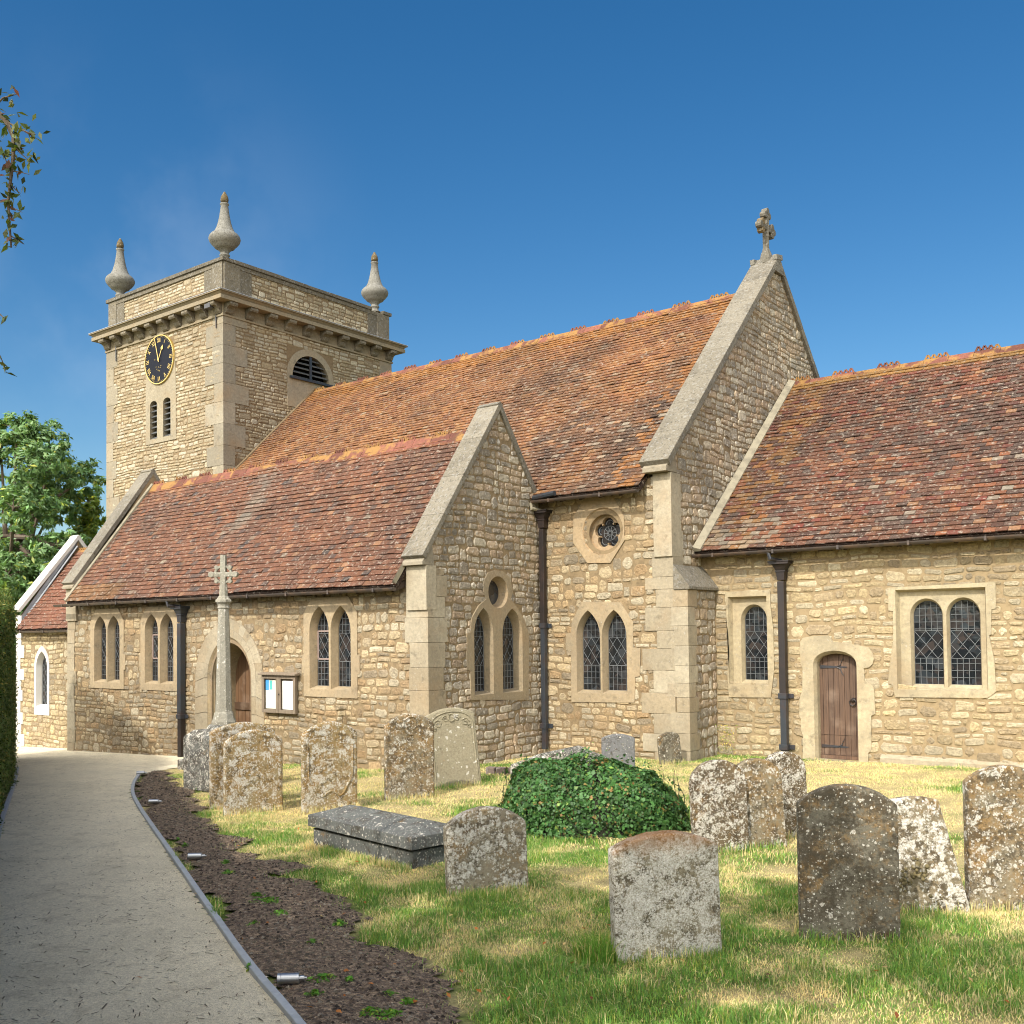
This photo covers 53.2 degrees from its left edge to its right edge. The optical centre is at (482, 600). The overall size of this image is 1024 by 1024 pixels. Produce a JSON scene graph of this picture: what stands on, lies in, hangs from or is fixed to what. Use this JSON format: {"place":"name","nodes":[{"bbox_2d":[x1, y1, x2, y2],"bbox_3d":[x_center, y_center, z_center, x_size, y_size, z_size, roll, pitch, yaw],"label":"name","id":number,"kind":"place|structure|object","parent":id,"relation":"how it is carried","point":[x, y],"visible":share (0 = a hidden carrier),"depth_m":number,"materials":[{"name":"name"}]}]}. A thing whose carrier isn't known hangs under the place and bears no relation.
{"place":"outdoors","nodes":[
{"label":"outdoors","id":0,"kind":"place"},
{"bbox_2d":[0,746,291,1023],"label":"path","id":1,"kind":"structure","parent":0,"point":[42,771],"depth_m":7.92,"materials":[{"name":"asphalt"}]},
{"bbox_2d":[0,770,445,1023],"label":"twig litter","id":2,"kind":"object","parent":1,"relation":"on","point":[180,916],"visible":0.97,"depth_m":7.41,"materials":[{"name":"brown plant"}]},
{"bbox_2d":[0,718,1023,1023],"bbox_3d":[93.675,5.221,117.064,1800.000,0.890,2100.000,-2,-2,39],"label":"ground","id":3,"kind":"structure","parent":0,"point":[778,868],"depth_m":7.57,"materials":[{"name":"green plant"}]},
{"bbox_2d":[0,562,15,690],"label":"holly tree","id":4,"kind":"object","parent":3,"relation":"on","point":[4,584],"visible":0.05,"depth_m":33.41,"materials":[{"name":"green plant"}]},
{"bbox_2d":[0,767,18,837],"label":"path edging","id":5,"kind":"object","parent":3,"relation":"on","point":[7,803],"visible":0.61,"depth_m":14.50,"materials":[{"name":"concrete"}]},
{"bbox_2d":[0,585,20,828],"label":"hedge","id":6,"kind":"object","parent":3,"relation":"on","point":[8,702],"visible":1,"depth_m":15.72,"materials":[{"name":"green plant"}]},
{"bbox_2d":[0,85,50,376],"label":"plum tree","id":7,"kind":"object","parent":3,"relation":"on","point":[14,145],"visible":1,"depth_m":5.20,"materials":[{"name":"green plant"}]},
{"bbox_2d":[0,410,105,710],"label":"ash tree","id":8,"kind":"object","parent":3,"relation":"on","point":[33,497],"visible":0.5,"depth_m":38.19,"materials":[{"name":"green plant"}]},
{"bbox_2d":[64,483,105,545],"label":"maple tree","id":9,"kind":"object","parent":3,"relation":"on","point":[91,521],"visible":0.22,"depth_m":43.73,"materials":[{"name":"green plant"}]},
{"bbox_2d":[136,771,146,774],"bbox_3d":[-5.848,2.999,17.547,0.178,0.151,0.064,-1,-2,-3],"label":"spotlight","id":10,"kind":"object","parent":3,"relation":"on","point":[141,772],"visible":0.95,"depth_m":17.53,"materials":[{"name":"silver metal"}]},
{"bbox_2d":[177,759,182,769],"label":"stone block","id":11,"kind":"structure","parent":3,"relation":"on","point":[179,764],"depth_m":18.45,"materials":[{"name":"beige stone"}]},
{"bbox_2d":[183,555,238,791],"bbox_3d":[-3.956,1.071,15.623,0.860,3.547,0.860,-2,-2,39],"label":"churchyard cross","id":12,"kind":"object","parent":3,"relation":"on","point":[195,759],"visible":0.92,"depth_m":15.51,"materials":[{"name":"grey stone"}]},
{"bbox_2d":[131,774,306,1023],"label":"path edging","id":13,"kind":"object","parent":3,"relation":"on","point":[282,1003],"visible":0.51,"depth_m":7.31,"materials":[{"name":"concrete"}]},
{"bbox_2d":[209,722,274,809],"bbox_3d":[-3.207,2.312,13.658,0.871,1.378,0.107,0,-2,-28],"label":"gravestone","id":14,"kind":"object","parent":3,"relation":"on","point":[219,736],"visible":0.25,"depth_m":13.47,"materials":[{"name":"grey stone"}]},
{"bbox_2d":[223,729,282,815],"bbox_3d":[-2.935,2.308,13.077,0.765,1.316,0.097,0,-2,-28],"label":"gravestone","id":15,"kind":"object","parent":3,"relation":"on","point":[252,768],"visible":0.81,"depth_m":13.03,"materials":[{"name":"grey stone"}]},
{"bbox_2d":[134,770,461,1023],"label":"soil bed","id":16,"kind":"object","parent":3,"relation":"on","point":[325,1006],"visible":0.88,"depth_m":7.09,"materials":[{"name":"brown soil"}]},
{"bbox_2d":[148,799,161,804],"bbox_3d":[-4.448,2.773,13.898,0.178,0.151,0.064,-1,-2,-3],"label":"spotlight","id":17,"kind":"object","parent":16,"relation":"on","point":[154,801],"visible":0.95,"depth_m":13.87,"materials":[{"name":"silver metal"}]},
{"bbox_2d":[187,853,206,859],"bbox_3d":[-2.790,2.541,9.994,0.178,0.151,0.064,-1,-2,-3],"label":"spotlight","id":18,"kind":"object","parent":16,"relation":"on","point":[194,856],"visible":0.98,"depth_m":9.97,"materials":[{"name":"silver metal"}]},
{"bbox_2d":[223,869,235,873],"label":"weed","id":19,"kind":"object","parent":16,"relation":"on","point":[227,871],"visible":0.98,"depth_m":9.32,"materials":[{"name":"green plant"}]},
{"bbox_2d":[249,892,264,896],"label":"weed","id":20,"kind":"object","parent":16,"relation":"on","point":[256,894],"visible":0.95,"depth_m":8.41,"materials":[{"name":"green plant"}]},
{"bbox_2d":[248,896,281,903],"bbox_3d":[-1.720,2.406,8.191,0.351,0.072,0.354,-2,-2,39],"label":"weed","id":21,"kind":"object","parent":16,"relation":"on","point":[270,899],"visible":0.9,"depth_m":8.19,"materials":[{"name":"green plant"}]},
{"bbox_2d":[270,908,288,915],"bbox_3d":[-1.542,2.384,7.805,0.235,0.071,0.243,-1,-2,-3],"label":"weed","id":22,"kind":"object","parent":16,"relation":"on","point":[279,912],"visible":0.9,"depth_m":7.79,"materials":[{"name":"green plant"}]},
{"bbox_2d":[277,972,306,984],"bbox_3d":[-1.153,2.328,6.186,0.178,0.151,0.064,-1,-2,-3],"label":"spotlight","id":23,"kind":"object","parent":16,"relation":"on","point":[290,978],"visible":0.96,"depth_m":6.16,"materials":[{"name":"silver metal"}]},
{"bbox_2d":[307,938,316,942],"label":"weed","id":24,"kind":"object","parent":16,"relation":"on","point":[312,940],"visible":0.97,"depth_m":7.02,"materials":[{"name":"green plant"}]},
{"bbox_2d":[304,988,324,995],"bbox_3d":[-0.981,2.295,5.968,0.149,0.057,0.142,-2,-2,39],"label":"weed","id":25,"kind":"object","parent":16,"relation":"on","point":[314,991],"visible":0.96,"depth_m":5.96,"materials":[{"name":"green plant"}]},
{"bbox_2d":[307,972,336,982],"bbox_3d":[-0.975,2.306,6.251,0.176,0.069,0.182,-2,-2,39],"label":"weed","id":26,"kind":"object","parent":16,"relation":"on","point":[324,975],"visible":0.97,"depth_m":6.25,"materials":[{"name":"green plant"}]},
{"bbox_2d":[332,918,346,925],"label":"weed","id":27,"kind":"object","parent":16,"relation":"on","point":[339,921],"visible":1,"depth_m":7.49,"materials":[{"name":"green plant"}]},
{"bbox_2d":[345,975,354,981],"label":"weed","id":28,"kind":"object","parent":16,"relation":"on","point":[348,978],"visible":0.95,"depth_m":6.19,"materials":[{"name":"green plant"}]},
{"bbox_2d":[359,1006,382,1016],"bbox_3d":[-0.612,2.273,5.650,0.160,0.063,0.176,-2,-2,39],"label":"weed","id":29,"kind":"object","parent":16,"relation":"on","point":[368,1009],"visible":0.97,"depth_m":5.64,"materials":[{"name":"green plant"}]},
{"bbox_2d":[376,1008,402,1019],"bbox_3d":[-0.490,2.268,5.606,0.202,0.062,0.213,-2,-2,39],"label":"weed","id":30,"kind":"object","parent":16,"relation":"on","point":[390,1011],"visible":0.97,"depth_m":5.60,"materials":[{"name":"green plant"}]},
{"bbox_2d":[382,989,399,995],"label":"weed","id":31,"kind":"object","parent":16,"relation":"on","point":[389,991],"visible":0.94,"depth_m":5.93,"materials":[{"name":"green plant"}]},
{"bbox_2d":[399,996,417,1005],"bbox_3d":[-0.429,2.273,5.797,0.106,0.060,0.108,-1,-2,11],"label":"weed","id":32,"kind":"object","parent":16,"relation":"on","point":[406,1000],"visible":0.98,"depth_m":5.80,"materials":[{"name":"green plant"}]},
{"bbox_2d":[138,828,1012,1017],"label":"fallen leaves","id":33,"kind":"object","parent":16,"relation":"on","point":[591,998],"visible":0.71,"depth_m":6.21,"materials":[{"name":"brown plant"}]},
{"bbox_2d":[301,721,356,813],"bbox_3d":[-1.963,2.244,13.107,0.746,1.387,0.110,0,-2,-29],"label":"gravestone","id":34,"kind":"object","parent":3,"relation":"on","point":[329,764],"visible":0.77,"depth_m":13.06,"materials":[{"name":"grey stone"}]},
{"bbox_2d":[308,805,445,868],"bbox_3d":[-0.976,2.363,10.242,0.700,0.480,1.747,1,-2,-42],"label":"chest tomb","id":35,"kind":"object","parent":3,"relation":"on","point":[415,842],"visible":0.7,"depth_m":9.87,"materials":[{"name":"grey stone"}]},
{"bbox_2d":[384,713,434,799],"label":"gravestone","id":36,"kind":"object","parent":3,"relation":"on","point":[408,753],"visible":0.77,"depth_m":13.94,"materials":[{"name":"grey stone"}]},
{"bbox_2d":[425,707,480,787],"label":"gravestone","id":37,"kind":"object","parent":3,"relation":"on","point":[456,756],"visible":0.75,"depth_m":15.12,"materials":[{"name":"stone"}]},
{"bbox_2d":[443,806,528,896],"bbox_3d":[0.031,2.201,8.537,0.701,0.957,0.126,-2,-1,-17],"label":"gravestone","id":38,"kind":"object","parent":3,"relation":"on","point":[486,846],"visible":0.68,"depth_m":8.48,"materials":[{"name":"grey stone"}]},
{"bbox_2d":[486,766,510,774],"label":"kerb stones","id":39,"kind":"object","parent":3,"relation":"on","point":[492,769],"visible":0.52,"depth_m":16.31,"materials":[{"name":"grey stone"}]},
{"bbox_2d":[15,192,1023,769],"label":"church","id":40,"kind":"structure","parent":3,"relation":"on","point":[737,514],"depth_m":18.92,"materials":[{"name":"stone"}]},
{"bbox_2d":[34,646,49,715],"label":"window","id":41,"kind":"structure","parent":40,"relation":"in","point":[41,664],"depth_m":25.28,"materials":[{"name":"white stone"}]},
{"bbox_2d":[89,608,125,688],"bbox_3d":[-8.302,1.068,22.828,1.454,1.770,0.200,-2,-2,39],"label":"window","id":42,"kind":"structure","parent":40,"relation":"in","point":[107,666],"depth_m":22.82,"materials":[{"name":"stone"}]},
{"bbox_2d":[139,606,178,690],"bbox_3d":[-6.748,1.003,21.587,1.460,1.771,0.200,-2,-2,39],"label":"window","id":43,"kind":"structure","parent":40,"relation":"in","point":[158,624],"depth_m":21.59,"materials":[{"name":"stone"}]},
{"bbox_2d":[195,618,264,729],"bbox_3d":[-4.760,1.795,20.314,2.147,2.897,0.730,-2,-2,39],"label":"south doorway","id":44,"kind":"structure","parent":40,"relation":"in","point":[246,662],"depth_m":20.47,"materials":[{"name":"stone"}]},
{"bbox_2d":[258,672,299,713],"bbox_3d":[-3.794,1.709,19.003,1.047,0.759,0.125,-2,-2,39],"label":"notice board","id":45,"kind":"object","parent":40,"relation":"attached to","point":[279,677],"visible":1,"depth_m":18.98,"materials":[{"name":"brown wood"}]},
{"bbox_2d":[266,680,268,689],"bbox_3d":[-4.054,1.584,19.242,0.090,0.190,0.003,-2,-2,39],"label":"leaflet","id":46,"kind":"object","parent":45,"relation":"attached to","point":[267,684],"visible":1,"depth_m":19.24,"materials":[{"name":"blue paper"}]},
{"bbox_2d":[262,675,277,712],"bbox_3d":[-3.982,1.745,19.149,0.469,0.700,0.020,-2,-2,39],"label":"door","id":47,"kind":"structure","parent":45,"relation":"in","point":[263,676],"depth_m":19.16,"materials":[{"name":"brown wood"}]},
{"bbox_2d":[266,680,275,708],"bbox_3d":[-3.959,1.753,19.169,0.328,0.535,0.003,-2,-2,39],"label":"paper notice","id":48,"kind":"object","parent":45,"relation":"attached to","point":[271,699],"visible":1,"depth_m":19.16,"materials":[{"name":"beige paper"}]},
{"bbox_2d":[278,675,295,713],"bbox_3d":[-3.609,1.732,18.851,0.469,0.700,0.020,-2,-2,39],"label":"door","id":49,"kind":"structure","parent":45,"relation":"in","point":[280,677],"depth_m":18.84,"materials":[{"name":"brown wood"}]},
{"bbox_2d":[282,681,292,709],"bbox_3d":[-3.590,1.745,18.874,0.318,0.525,0.003,-2,-2,39],"label":"paper notice","id":50,"kind":"object","parent":45,"relation":"attached to","point":[287,690],"visible":1,"depth_m":18.88,"materials":[{"name":"white paper"}]},
{"bbox_2d":[302,596,360,697],"bbox_3d":[-2.666,0.830,18.328,1.499,1.789,0.200,-2,-2,39],"label":"window","id":51,"kind":"structure","parent":40,"relation":"in","point":[331,663],"depth_m":18.32,"materials":[{"name":"stone"}]},
{"bbox_2d":[466,570,528,699],"bbox_3d":[0.208,0.641,18.354,0.220,2.363,1.818,-2,-2,39],"label":"window","id":52,"kind":"structure","parent":40,"relation":"in","point":[497,652],"depth_m":18.31,"materials":[{"name":"stone"}]},
{"bbox_2d":[573,496,624,562],"bbox_3d":[2.173,-1.296,18.687,1.094,1.247,0.246,-2,-2,39],"label":"rose window","id":53,"kind":"structure","parent":40,"relation":"in","point":[604,532],"depth_m":18.71,"materials":[{"name":"stone"}]},
{"bbox_2d":[566,602,640,702],"bbox_3d":[2.221,0.935,18.567,1.580,1.846,0.200,-2,-2,39],"label":"window","id":54,"kind":"structure","parent":40,"relation":"in","point":[605,663],"depth_m":18.56,"materials":[{"name":"stone"}]},
{"bbox_2d":[725,590,774,697],"bbox_3d":[4.745,0.765,17.985,0.881,1.871,0.256,-2,-2,39],"label":"window","id":55,"kind":"structure","parent":40,"relation":"in","point":[749,620],"depth_m":18.07,"materials":[{"name":"stone"}]},
{"bbox_2d":[799,635,875,762],"bbox_3d":[5.890,1.734,16.968,1.265,2.319,0.400,-2,-2,39],"label":"priest doorway","id":56,"kind":"structure","parent":40,"relation":"in","point":[837,708],"depth_m":17.09,"materials":[{"name":"stone"}]},
{"bbox_2d":[888,582,995,697],"bbox_3d":[7.199,0.633,16.020,1.619,1.783,0.246,-2,-2,39],"label":"window","id":57,"kind":"structure","parent":40,"relation":"in","point":[942,646],"depth_m":16.02,"materials":[{"name":"stone"}]},
{"bbox_2d":[510,745,605,773],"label":"coped grave slab","id":58,"kind":"structure","parent":3,"relation":"on","point":[576,749],"depth_m":15.35,"materials":[{"name":"grey stone"}]},
{"bbox_2d":[545,750,571,766],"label":"gravestone","id":59,"kind":"object","parent":3,"relation":"on","point":[564,754],"visible":0.11,"depth_m":13.84,"materials":[{"name":"grey stone"}]},
{"bbox_2d":[490,742,690,840],"bbox_3d":[1.220,2.314,11.393,2.434,1.503,1.728,-1,-2,-3],"label":"ivy mound","id":60,"kind":"object","parent":3,"relation":"on","point":[606,797],"visible":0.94,"depth_m":10.85,"materials":[{"name":"green plant"}]},
{"bbox_2d":[601,734,634,765],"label":"gravestone","id":61,"kind":"object","parent":3,"relation":"on","point":[619,745],"visible":0.48,"depth_m":15.80,"materials":[{"name":"grey stone"}]},
{"bbox_2d":[608,830,721,962],"bbox_3d":[1.188,2.038,6.655,0.730,1.065,0.127,-1,-2,-11],"label":"gravestone","id":62,"kind":"object","parent":3,"relation":"on","point":[664,889],"visible":0.76,"depth_m":6.60,"materials":[{"name":"white stone"}]},
{"bbox_2d":[657,732,681,764],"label":"gravestone","id":63,"kind":"object","parent":3,"relation":"on","point":[668,745],"visible":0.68,"depth_m":17.04,"materials":[{"name":"stone"}]},
{"bbox_2d":[689,759,748,852],"bbox_3d":[2.295,2.115,9.926,0.560,1.137,0.097,-2,-2,-9],"label":"gravestone","id":64,"kind":"object","parent":3,"relation":"on","point":[718,801],"visible":0.66,"depth_m":9.89,"materials":[{"name":"white stone"}]},
{"bbox_2d":[715,724,737,755],"bbox_3d":[4.259,2.464,18.056,0.540,0.575,0.240,-2,-2,30],"label":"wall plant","id":65,"kind":"object","parent":3,"relation":"on","point":[725,739],"depth_m":18.04,"materials":[{"name":"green plant"}]},
{"bbox_2d":[736,758,786,847],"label":"gravestone","id":66,"kind":"object","parent":3,"relation":"on","point":[765,803],"visible":0.5,"depth_m":10.04,"materials":[{"name":"grey stone"}]},
{"bbox_2d":[765,751,806,836],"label":"gravestone","id":67,"kind":"object","parent":3,"relation":"on","point":[791,767],"visible":0.38,"depth_m":10.55,"materials":[{"name":"white stone"}]},
{"bbox_2d":[796,783,900,942],"bbox_3d":[2.494,1.906,6.986,0.656,1.296,0.117,-1,-2,11],"label":"gravestone","id":68,"kind":"object","parent":3,"relation":"on","point":[848,858],"visible":0.77,"depth_m":6.94,"materials":[{"name":"stone"}]},
{"bbox_2d":[890,796,969,912],"bbox_3d":[3.264,2.027,7.698,0.579,1.094,0.106,-14,-10,7],"label":"gravestone","id":69,"kind":"object","parent":3,"relation":"on","point":[923,836],"visible":0.5,"depth_m":7.65,"materials":[{"name":"white stone"}]},
{"bbox_2d":[899,856,946,908],"bbox_3d":[3.216,2.086,7.542,0.396,0.383,0.164,-1,-2,13],"label":"lichen","id":70,"kind":"object","parent":69,"relation":"attached to","point":[904,879],"visible":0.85,"depth_m":7.54,"materials":[{"name":"plant"}]},
{"bbox_2d":[962,765,1023,910],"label":"gravestone","id":71,"kind":"object","parent":3,"relation":"on","point":[993,812],"visible":0.78,"depth_m":7.63,"materials":[{"name":"grey stone"}]},
{"bbox_2d":[0,0,1023,573],"label":"sky","id":72,"kind":"structure","parent":0,"point":[511,170],"materials":[{"name":"blue"}]}
]}

